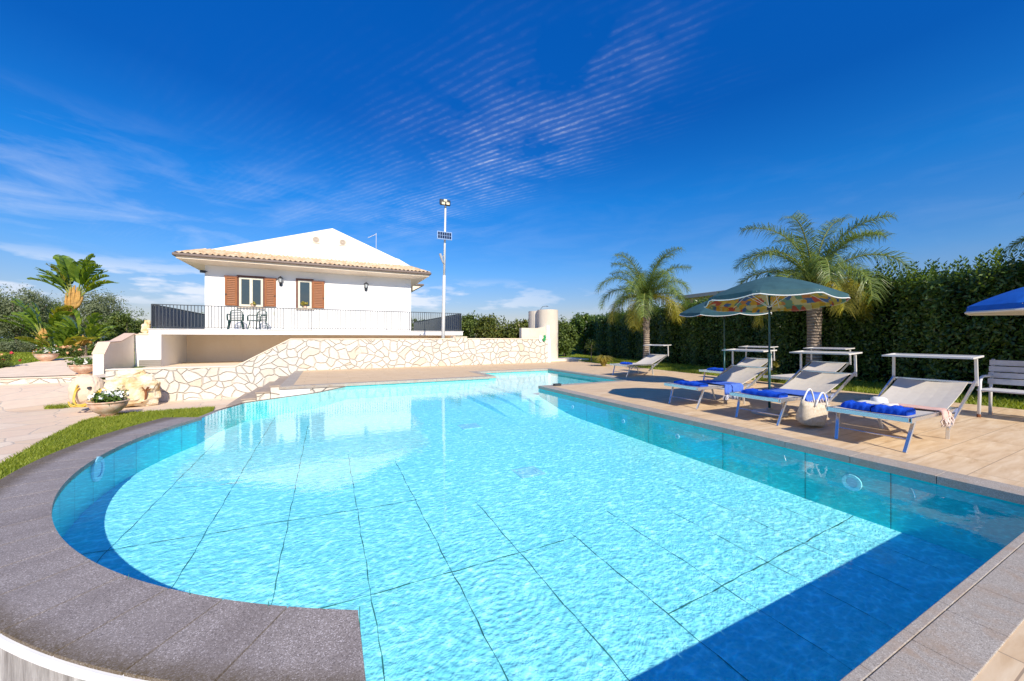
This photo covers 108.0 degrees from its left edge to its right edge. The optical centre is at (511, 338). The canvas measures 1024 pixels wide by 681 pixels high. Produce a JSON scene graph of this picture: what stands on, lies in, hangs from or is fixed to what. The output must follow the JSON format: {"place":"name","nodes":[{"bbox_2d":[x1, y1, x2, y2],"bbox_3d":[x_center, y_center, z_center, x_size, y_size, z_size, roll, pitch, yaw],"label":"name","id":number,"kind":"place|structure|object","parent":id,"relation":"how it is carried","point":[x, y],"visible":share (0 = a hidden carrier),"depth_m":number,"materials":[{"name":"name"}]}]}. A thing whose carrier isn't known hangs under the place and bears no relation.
{"place":"outdoors","nodes":[
{"label":"outdoors","id":0,"kind":"place"},
{"bbox_2d":[0,355,92,376],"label":"path","id":1,"kind":"structure","parent":0,"point":[56,367],"depth_m":14.83,"materials":[{"name":"beige stone"}]},
{"bbox_2d":[32,347,59,360],"bbox_3d":[-21.032,0.722,16.782,0.825,0.683,0.844,0,0,-26],"label":"flower bowl","id":2,"kind":"object","parent":1,"relation":"on","point":[51,354],"visible":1,"depth_m":16.63,"materials":[{"name":"ceramic"}]},
{"bbox_2d":[41,306,116,355],"bbox_3d":[-23.141,-0.359,19.979,2.644,2.658,1.613,0,0,-26],"label":"giant strelitzia","id":3,"kind":"object","parent":1,"relation":"on","point":[90,329],"visible":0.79,"depth_m":19.94,"materials":[{"name":"green plant"}]},
{"bbox_2d":[65,356,92,375],"bbox_3d":[-16.371,1.045,14.229,0.850,0.739,0.828,0,0,16],"label":"flower bowl","id":4,"kind":"object","parent":1,"relation":"on","point":[80,366],"visible":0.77,"depth_m":14.02,"materials":[{"name":"ceramic"}]},
{"bbox_2d":[43,402,73,408],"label":"grass","id":5,"kind":"structure","parent":0,"point":[59,406],"depth_m":11.34,"materials":[{"name":"green plant"}]},
{"bbox_2d":[0,382,238,462],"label":"flagstone terrace","id":6,"kind":"structure","parent":0,"point":[26,418],"depth_m":11.00,"materials":[{"name":"beige stone"}]},
{"bbox_2d":[0,634,146,680],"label":"pool shell wall","id":7,"kind":"structure","parent":6,"relation":"on","point":[19,662],"depth_m":1.56,"materials":[{"name":"concrete"}]},
{"bbox_2d":[0,417,365,680],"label":"curved coping","id":8,"kind":"object","parent":7,"relation":"on","point":[61,598],"visible":0.98,"depth_m":1.74,"materials":[{"name":"grey stone"}]},
{"bbox_2d":[0,406,214,478],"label":"turf strip","id":9,"kind":"object","parent":6,"relation":"on","point":[79,439],"visible":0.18,"depth_m":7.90,"materials":[{"name":"green plant"}]},
{"bbox_2d":[86,388,129,417],"bbox_3d":[-10.898,1.742,10.028,0.829,0.797,0.868,0,0,-26],"label":"flower bowl","id":10,"kind":"object","parent":9,"relation":"on","point":[109,403],"visible":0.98,"depth_m":9.88,"materials":[{"name":"ceramic"}]},
{"bbox_2d":[68,369,160,406],"bbox_3d":[-12.165,1.593,11.455,1.214,1.193,1.936,0,0,41],"label":"rock fountain","id":11,"kind":"object","parent":6,"relation":"on","point":[142,386],"visible":0.86,"depth_m":11.37,"materials":[{"name":"beige stone"}]},
{"bbox_2d":[68,385,104,406],"bbox_3d":[-12.057,1.634,10.576,0.766,0.634,0.193,0,0,-26],"label":"garden hose","id":12,"kind":"object","parent":11,"relation":"hanging from","point":[74,400],"visible":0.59,"depth_m":10.48,"materials":[{"name":"yellow rubber"}]},
{"bbox_2d":[200,386,345,417],"bbox_3d":[-5.175,1.755,8.164,0.635,0.850,4.263,0,0,8],"label":"overflow rim","id":13,"kind":"object","parent":6,"relation":"on","point":[207,414],"visible":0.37,"depth_m":7.81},
{"bbox_2d":[93,361,243,376],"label":"courtyard paving","id":14,"kind":"structure","parent":0,"point":[217,363],"depth_m":18.05,"materials":[{"name":"beige stone"}]},
{"bbox_2d":[226,376,288,406],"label":"stone steps","id":15,"kind":"structure","parent":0,"point":[269,390],"depth_m":11.30,"materials":[{"name":"stone"}]},
{"bbox_2d":[280,386,344,396],"bbox_3d":[-6.437,1.725,12.261,1.550,0.950,5.312,0,0,-26],"label":"deck edge","id":16,"kind":"object","parent":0,"point":[287,392],"depth_m":9.76,"materials":[{"name":"beige stone"}]},
{"bbox_2d":[334,371,613,389],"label":"pool water","id":17,"kind":"structure","parent":0,"point":[535,375],"depth_m":12.58,"materials":[{"name":"liquid"}]},
{"bbox_2d":[0,338,1023,407],"bbox_3d":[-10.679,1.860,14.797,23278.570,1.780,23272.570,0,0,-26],"label":"ground","id":18,"kind":"structure","parent":0,"point":[559,356],"depth_m":17.52,"materials":[{"name":"white stone"}]},
{"bbox_2d":[0,340,20,352],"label":"round shrub","id":19,"kind":"object","parent":18,"relation":"on","point":[9,347],"visible":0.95,"depth_m":24.06,"materials":[{"name":"green plant"}]},
{"bbox_2d":[0,351,21,367],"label":"rose bush","id":20,"kind":"object","parent":18,"relation":"on","point":[5,360],"visible":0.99,"depth_m":15.03,"materials":[{"name":"green plant"}]},
{"bbox_2d":[4,339,37,352],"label":"round shrub","id":21,"kind":"object","parent":18,"relation":"on","point":[24,346],"visible":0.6,"depth_m":25.25,"materials":[{"name":"green plant"}]},
{"bbox_2d":[0,288,41,341],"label":"olive tree","id":22,"kind":"object","parent":18,"relation":"on","point":[9,330],"visible":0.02,"depth_m":32.04,"materials":[{"name":"green plant"}]},
{"bbox_2d":[0,284,63,346],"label":"olive tree","id":23,"kind":"object","parent":18,"relation":"on","point":[6,308],"visible":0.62,"depth_m":27.67,"materials":[{"name":"green plant"}]},
{"bbox_2d":[7,299,64,340],"bbox_3d":[-41.639,-1.473,33.193,4.990,5.336,4.748,0,0,-26],"label":"green tree","id":24,"kind":"object","parent":18,"relation":"on","point":[57,304],"visible":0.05,"depth_m":33.41,"materials":[{"name":"green plant"}]},
{"bbox_2d":[0,298,78,352],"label":"giant strelitzia","id":25,"kind":"object","parent":18,"relation":"on","point":[33,318],"visible":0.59,"depth_m":20.34,"materials":[{"name":"green plant"}]},
{"bbox_2d":[0,375,92,384],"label":"stone wall","id":26,"kind":"structure","parent":18,"relation":"on","point":[33,380],"depth_m":13.38,"materials":[{"name":"stone"}]},
{"bbox_2d":[15,322,96,347],"bbox_3d":[-23.840,0.024,19.541,3.310,1.756,2.017,0,0,-26],"label":"giant strelitzia","id":27,"kind":"object","parent":18,"relation":"on","point":[60,341],"visible":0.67,"depth_m":19.37,"materials":[{"name":"green plant"}]},
{"bbox_2d":[0,351,134,368],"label":"grass","id":28,"kind":"structure","parent":18,"relation":"on","point":[24,355],"depth_m":18.43,"materials":[{"name":"green plant"}]},
{"bbox_2d":[55,343,86,356],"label":"shrub","id":29,"kind":"object","parent":18,"relation":"on","point":[67,350],"visible":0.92,"depth_m":18.82,"materials":[{"name":"green plant"}]},
{"bbox_2d":[27,253,116,339],"bbox_3d":[-24.713,-1.954,21.130,3.635,5.852,2.050,0,0,-26],"label":"giant strelitzia","id":30,"kind":"object","parent":18,"relation":"on","point":[71,270],"visible":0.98,"depth_m":20.99,"materials":[{"name":"green plant"}]},
{"bbox_2d":[85,342,95,350],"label":"shrub","id":31,"kind":"object","parent":18,"relation":"on","point":[92,347],"visible":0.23,"depth_m":27.81,"materials":[{"name":"green plant"}]},
{"bbox_2d":[58,285,138,346],"bbox_3d":[-32.353,-1.424,29.046,4.792,5.208,5.008,0,0,-8],"label":"olive tree","id":32,"kind":"object","parent":18,"relation":"on","point":[96,305],"visible":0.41,"depth_m":28.61,"materials":[{"name":"green plant"}]},
{"bbox_2d":[98,308,148,345],"bbox_3d":[-27.918,-0.520,27.049,3.174,3.399,2.608,0,0,-26],"label":"green tree","id":33,"kind":"object","parent":18,"relation":"on","point":[119,321],"visible":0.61,"depth_m":26.47,"materials":[{"name":"green plant"}]},
{"bbox_2d":[92,228,463,374],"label":"house","id":34,"kind":"structure","parent":18,"relation":"on","point":[343,285],"depth_m":20.88,"materials":[{"name":"white paint"}]},
{"bbox_2d":[139,320,150,333],"bbox_3d":[-16.531,-0.493,16.808,0.400,0.665,0.300,0,0,-26],"label":"stone ornament","id":35,"kind":"object","parent":34,"relation":"on","point":[145,326],"visible":0.93,"depth_m":16.73,"materials":[{"name":"beige stone"}]},
{"bbox_2d":[226,310,243,328],"bbox_3d":[-14.186,-0.941,19.116,0.737,1.097,0.730,0,0,-32],"label":"plastic armchair","id":36,"kind":"object","parent":34,"relation":"on","point":[229,321],"visible":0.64,"depth_m":19.16,"materials":[{"name":"teal"}]},
{"bbox_2d":[247,310,267,329],"bbox_3d":[-13.320,-0.941,19.542,0.737,1.097,0.730,0,0,2],"label":"plastic armchair","id":37,"kind":"object","parent":34,"relation":"on","point":[258,319],"visible":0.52,"depth_m":19.74,"materials":[{"name":"teal"}]},
{"bbox_2d":[105,337,550,401],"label":"stone wall","id":38,"kind":"structure","parent":18,"relation":"on","point":[288,357],"depth_m":14.80,"materials":[{"name":"stone"}]},
{"bbox_2d":[539,335,545,341],"bbox_3d":[1.551,0.022,19.018,0.410,0.390,0.034,0,0,-26],"label":"glazed plaque","id":39,"kind":"object","parent":38,"relation":"attached to","point":[540,338],"visible":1,"depth_m":18.98,"materials":[{"name":"green ceramic"}]},
{"bbox_2d":[411,319,419,330],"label":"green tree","id":40,"kind":"object","parent":18,"relation":"on","point":[414,320],"visible":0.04,"depth_m":44.91,"materials":[{"name":"green plant"}]},
{"bbox_2d":[437,199,451,337],"bbox_3d":[-3.187,-2.562,17.410,0.706,7.826,0.340,0,0,-26],"label":"solar lamp post","id":41,"kind":"object","parent":18,"relation":"on","point":[444,235],"visible":0.98,"depth_m":17.42,"materials":[{"name":"white metal"}]},
{"bbox_2d":[455,310,482,337],"bbox_3d":[-3.239,-0.325,29.051,2.804,3.714,2.629,0,0,2],"label":"background bush","id":42,"kind":"object","parent":18,"relation":"on","point":[468,324],"visible":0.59,"depth_m":28.74,"materials":[{"name":"green plant"}]},
{"bbox_2d":[473,313,515,337],"bbox_3d":[-1.135,-0.105,27.148,3.578,3.551,2.933,0,0,-26],"label":"background bush","id":43,"kind":"object","parent":18,"relation":"on","point":[487,327],"visible":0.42,"depth_m":26.32,"materials":[{"name":"green plant"}]},
{"bbox_2d":[500,318,527,337],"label":"background bush","id":44,"kind":"object","parent":18,"relation":"on","point":[513,332],"visible":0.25,"depth_m":25.71,"materials":[{"name":"green plant"}]},
{"bbox_2d":[519,306,557,359],"bbox_3d":[1.196,-0.214,20.568,2.459,3.127,1.958,0,0,-26],"label":"outdoor shower","id":45,"kind":"object","parent":18,"relation":"on","point":[542,322],"visible":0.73,"depth_m":19.97,"materials":[{"name":"concrete"}]},
{"bbox_2d":[558,315,578,355],"bbox_3d":[3.825,-0.021,26.999,2.346,3.377,2.050,0,0,-1],"label":"background bush","id":46,"kind":"object","parent":18,"relation":"on","point":[567,337],"visible":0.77,"depth_m":26.66,"materials":[{"name":"green plant"}]},
{"bbox_2d":[570,312,593,353],"bbox_3d":[5.847,-0.336,29.964,3.066,3.580,2.606,0,0,-26],"label":"background bush","id":47,"kind":"object","parent":18,"relation":"on","point":[578,321],"visible":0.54,"depth_m":29.44,"materials":[{"name":"green plant"}]},
{"bbox_2d":[584,338,597,361],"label":"young shrub","id":48,"kind":"object","parent":18,"relation":"on","point":[592,342],"visible":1,"depth_m":19.45,"materials":[{"name":"green plant"}]},
{"bbox_2d":[596,246,693,357],"bbox_3d":[6.175,-1.392,17.387,4.262,5.418,4.704,0,0,27],"label":"feather palm","id":49,"kind":"object","parent":18,"relation":"on","point":[644,291],"visible":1,"depth_m":16.81,"materials":[{"name":"green plant"}]},
{"bbox_2d":[682,290,724,304],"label":"farm building","id":50,"kind":"structure","parent":18,"relation":"on","point":[698,295],"depth_m":32.29,"materials":[{"name":"grey"}]},
{"bbox_2d":[753,356,780,376],"bbox_3d":[8.308,0.990,12.352,1.173,0.773,0.918,0,0,-26],"label":"shrub","id":51,"kind":"object","parent":18,"relation":"on","point":[775,364],"visible":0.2,"depth_m":12.22,"materials":[{"name":"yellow plant"}]},
{"bbox_2d":[765,371,792,382],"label":"shrub","id":52,"kind":"object","parent":18,"relation":"on","point":[772,373],"visible":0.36,"depth_m":10.55,"materials":[{"name":"green plant"}]},
{"bbox_2d":[571,244,1023,398],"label":"tall hedge","id":53,"kind":"object","parent":18,"relation":"on","point":[921,312],"visible":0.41,"depth_m":10.23,"materials":[{"name":"green plant"}]},
{"bbox_2d":[572,354,1023,409],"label":"grass","id":54,"kind":"structure","parent":18,"relation":"on","point":[864,386],"depth_m":9.84,"materials":[{"name":"green plant"}]},
{"bbox_2d":[732,210,914,365],"bbox_3d":[9.126,-1.310,11.428,4.764,5.253,4.324,0,0,-26],"label":"feather palm","id":55,"kind":"object","parent":18,"relation":"on","point":[817,267],"visible":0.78,"depth_m":10.83,"materials":[{"name":"green plant"}]},
{"bbox_2d":[1005,193,1023,285],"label":"feather palm","id":56,"kind":"object","parent":18,"relation":"on","point":[1017,243],"visible":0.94,"depth_m":7.31,"materials":[{"name":"green plant"}]},
{"bbox_2d":[0,0,1023,333],"label":"sky","id":57,"kind":"structure","parent":0,"point":[562,138],"materials":[{"name":"blue"}]},
{"bbox_2d":[63,377,985,680],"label":"pool floor","id":58,"kind":"structure","parent":0,"point":[593,487],"depth_m":3.28,"materials":[{"name":"blue tile"}]},
{"bbox_2d":[457,423,482,429],"bbox_3d":[-0.843,1.756,7.410,0.400,0.017,0.400,0,0,-26],"label":"drain cover","id":59,"kind":"object","parent":58,"relation":"on","point":[469,426],"visible":1,"depth_m":7.36,"materials":[{"name":"white plastic"}]},
{"bbox_2d":[85,416,962,680],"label":"liner seams","id":60,"kind":"object","parent":58,"relation":"on","point":[501,557],"visible":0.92,"depth_m":3.03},
{"bbox_2d":[511,466,546,478],"bbox_3d":[0.222,1.810,5.036,0.360,0.012,0.360,0,0,-26],"label":"floor drain","id":61,"kind":"object","parent":58,"relation":"on","point":[530,471],"visible":1,"depth_m":5.01,"materials":[{"name":"white plastic"}]},
{"bbox_2d":[52,371,1023,677],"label":"pool wall","id":62,"kind":"structure","parent":0,"point":[980,527],"depth_m":4.40,"materials":[{"name":"tile"}]},
{"bbox_2d":[91,456,104,481],"bbox_3d":[-4.547,1.437,4.087,0.020,0.270,0.270,0,0,-29],"label":"pool light","id":63,"kind":"object","parent":62,"relation":"attached to","point":[97,468],"visible":1,"depth_m":4.07,"materials":[{"name":"white plastic"}]},
{"bbox_2d":[279,368,1023,680],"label":"straight coping","id":64,"kind":"object","parent":62,"relation":"on","point":[966,628],"visible":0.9,"depth_m":1.79,"materials":[{"name":"stone"}]},
{"bbox_2d":[842,474,861,490],"bbox_3d":[3.573,1.520,3.913,0.014,0.170,0.170,0,0,-26],"label":"pool light","id":65,"kind":"object","parent":62,"relation":"attached to","point":[850,482],"visible":1,"depth_m":3.91,"materials":[{"name":"white plastic"}]},
{"bbox_2d":[592,355,614,365],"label":"ornamental grass","id":66,"kind":"object","parent":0,"point":[603,360],"depth_m":16.46,"materials":[{"name":"yellow plant"}]},
{"bbox_2d":[294,361,1023,680],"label":"pool deck","id":67,"kind":"structure","parent":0,"point":[986,445],"depth_m":5.51,"materials":[{"name":"tile"}]},
{"bbox_2d":[551,357,588,361],"bbox_3d":[2.711,1.198,20.929,2.708,0.096,1.700,0,0,-26],"label":"shower tray","id":68,"kind":"object","parent":67,"relation":"on","point":[568,359],"visible":0.5,"depth_m":20.39,"materials":[{"name":"white ceramic"}]},
{"bbox_2d":[610,344,668,376],"bbox_3d":[4.362,0.739,12.655,2.088,1.029,0.862,0,0,-29],"label":"sun lounger","id":69,"kind":"object","parent":67,"relation":"on","point":[650,359],"visible":0.99,"depth_m":12.75,"materials":[{"name":"fabric"}]},
{"bbox_2d":[664,349,776,408],"bbox_3d":[4.010,0.739,7.194,2.088,1.029,0.862,0,0,-23],"label":"sun lounger","id":70,"kind":"object","parent":67,"relation":"on","point":[741,374],"visible":0.83,"depth_m":7.25,"materials":[{"name":"fabric"}]},
{"bbox_2d":[674,380,707,386],"bbox_3d":[3.305,0.829,6.889,0.228,0.068,0.580,0,0,-23],"label":"folded towel","id":71,"kind":"object","parent":70,"relation":"on","point":[692,383],"visible":1,"depth_m":6.77,"materials":[{"name":"blue fabric"}]},
{"bbox_2d":[696,380,743,399],"bbox_3d":[3.893,0.975,7.069,0.562,0.290,0.757,0,0,-26],"label":"fringed throw","id":72,"kind":"object","parent":70,"relation":"on","point":[732,387],"visible":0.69,"depth_m":6.79,"materials":[{"name":"blue fabric"}]},
{"bbox_2d":[680,301,771,389],"bbox_3d":[5.268,0.070,9.232,1.934,2.360,1.931,0,0,35],"label":"parasol","id":73,"kind":"object","parent":67,"relation":"on","point":[700,309],"visible":0.37,"depth_m":8.84,"materials":[{"name":"teal fabric"}]},
{"bbox_2d":[699,346,777,384],"bbox_3d":[6.190,0.739,10.205,2.088,1.029,0.862,0,0,-23],"label":"sun lounger","id":74,"kind":"object","parent":67,"relation":"on","point":[757,362],"visible":0.43,"depth_m":10.38,"materials":[{"name":"fabric"}]},
{"bbox_2d":[707,367,725,370],"bbox_3d":[5.521,0.829,9.916,0.288,0.068,0.520,0,0,-23],"label":"folded towel","id":75,"kind":"object","parent":74,"relation":"on","point":[716,369],"visible":0.73,"depth_m":9.87,"materials":[{"name":"blue fabric"}]},
{"bbox_2d":[704,273,850,416],"bbox_3d":[4.228,0.085,6.111,1.880,2.330,1.883,0,0,-26],"label":"parasol","id":76,"kind":"object","parent":67,"relation":"on","point":[769,293],"visible":0.99,"depth_m":6.06,"materials":[{"name":"teal fabric"}]},
{"bbox_2d":[729,350,861,425],"bbox_3d":[4.543,0.739,5.983,2.088,1.029,0.862,0,0,-24],"label":"sun lounger","id":77,"kind":"object","parent":67,"relation":"on","point":[825,382],"visible":0.81,"depth_m":6.06,"materials":[{"name":"fabric"}]},
{"bbox_2d":[741,388,787,397],"bbox_3d":[3.826,0.826,5.658,0.228,0.073,0.560,0,0,-24],"label":"folded towel","id":78,"kind":"object","parent":77,"relation":"on","point":[767,393],"visible":0.99,"depth_m":5.55,"materials":[{"name":"blue fabric"}]},
{"bbox_2d":[759,388,828,402],"bbox_3d":[4.382,0.927,5.831,0.628,0.194,0.761,0,0,-26],"label":"fringed throw","id":79,"kind":"object","parent":77,"relation":"on","point":[808,398],"visible":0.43,"depth_m":5.64,"materials":[{"name":"blue fabric"}]},
{"bbox_2d":[763,347,854,392],"bbox_3d":[6.861,0.739,8.626,2.088,1.029,0.862,0,0,-24],"label":"sun lounger","id":80,"kind":"object","parent":67,"relation":"on","point":[824,366],"visible":0.45,"depth_m":8.82,"materials":[{"name":"fabric"}]},
{"bbox_2d":[795,388,829,426],"bbox_3d":[4.242,0.982,5.245,0.573,0.536,0.261,0,0,-18],"label":"straw bag","id":81,"kind":"object","parent":67,"relation":"on","point":[813,413],"visible":0.95,"depth_m":5.12,"materials":[{"name":"beige wicker"}]},
{"bbox_2d":[826,353,983,452],"bbox_3d":[5.016,0.739,4.761,2.088,1.029,0.862,0,0,-26],"label":"sun lounger","id":82,"kind":"object","parent":67,"relation":"on","point":[945,394],"visible":0.84,"depth_m":4.83,"materials":[{"name":"fabric"}]},
{"bbox_2d":[841,400,874,410],"bbox_3d":[4.274,0.821,4.573,0.248,0.085,0.280,0,0,-26],"label":"folded towel","id":83,"kind":"object","parent":82,"relation":"on","point":[853,404],"visible":0.83,"depth_m":4.51,"materials":[{"name":"blue fabric"}]},
{"bbox_2d":[855,400,898,405],"bbox_3d":[4.449,0.810,4.536,0.249,0.066,0.344,0,0,-26],"label":"folded cloth","id":84,"kind":"object","parent":83,"relation":"on","point":[877,403],"visible":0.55,"depth_m":4.50,"materials":[{"name":"white fabric"}]},
{"bbox_2d":[870,396,888,402],"bbox_3d":[4.606,0.790,4.670,0.380,0.105,0.350,0,0,-26],"label":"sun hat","id":85,"kind":"object","parent":82,"relation":"on","point":[879,399],"visible":0.4,"depth_m":4.62,"materials":[{"name":"white fabric"}]},
{"bbox_2d":[871,403,915,415],"bbox_3d":[4.407,0.821,4.304,0.258,0.085,0.300,0,0,-26],"label":"folded towel","id":86,"kind":"object","parent":82,"relation":"on","point":[897,410],"visible":0.97,"depth_m":4.22,"materials":[{"name":"blue fabric"}]},
{"bbox_2d":[895,403,954,427],"bbox_3d":[4.912,0.933,4.620,0.284,0.206,0.762,0,0,-26],"label":"fringed throw","id":87,"kind":"object","parent":82,"relation":"on","point":[947,417],"visible":0.89,"depth_m":4.35,"materials":[{"name":"beige fabric"}]},
{"bbox_2d":[965,287,1023,315],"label":"parasol","id":88,"kind":"object","parent":67,"relation":"on","point":[1011,302],"visible":1,"depth_m":5.67,"materials":[{"name":"blue fabric"}]},
{"bbox_2d":[977,359,1023,417],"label":"garden bench","id":89,"kind":"object","parent":67,"relation":"on","point":[994,370],"visible":1,"depth_m":5.97,"materials":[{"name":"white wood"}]}
]}

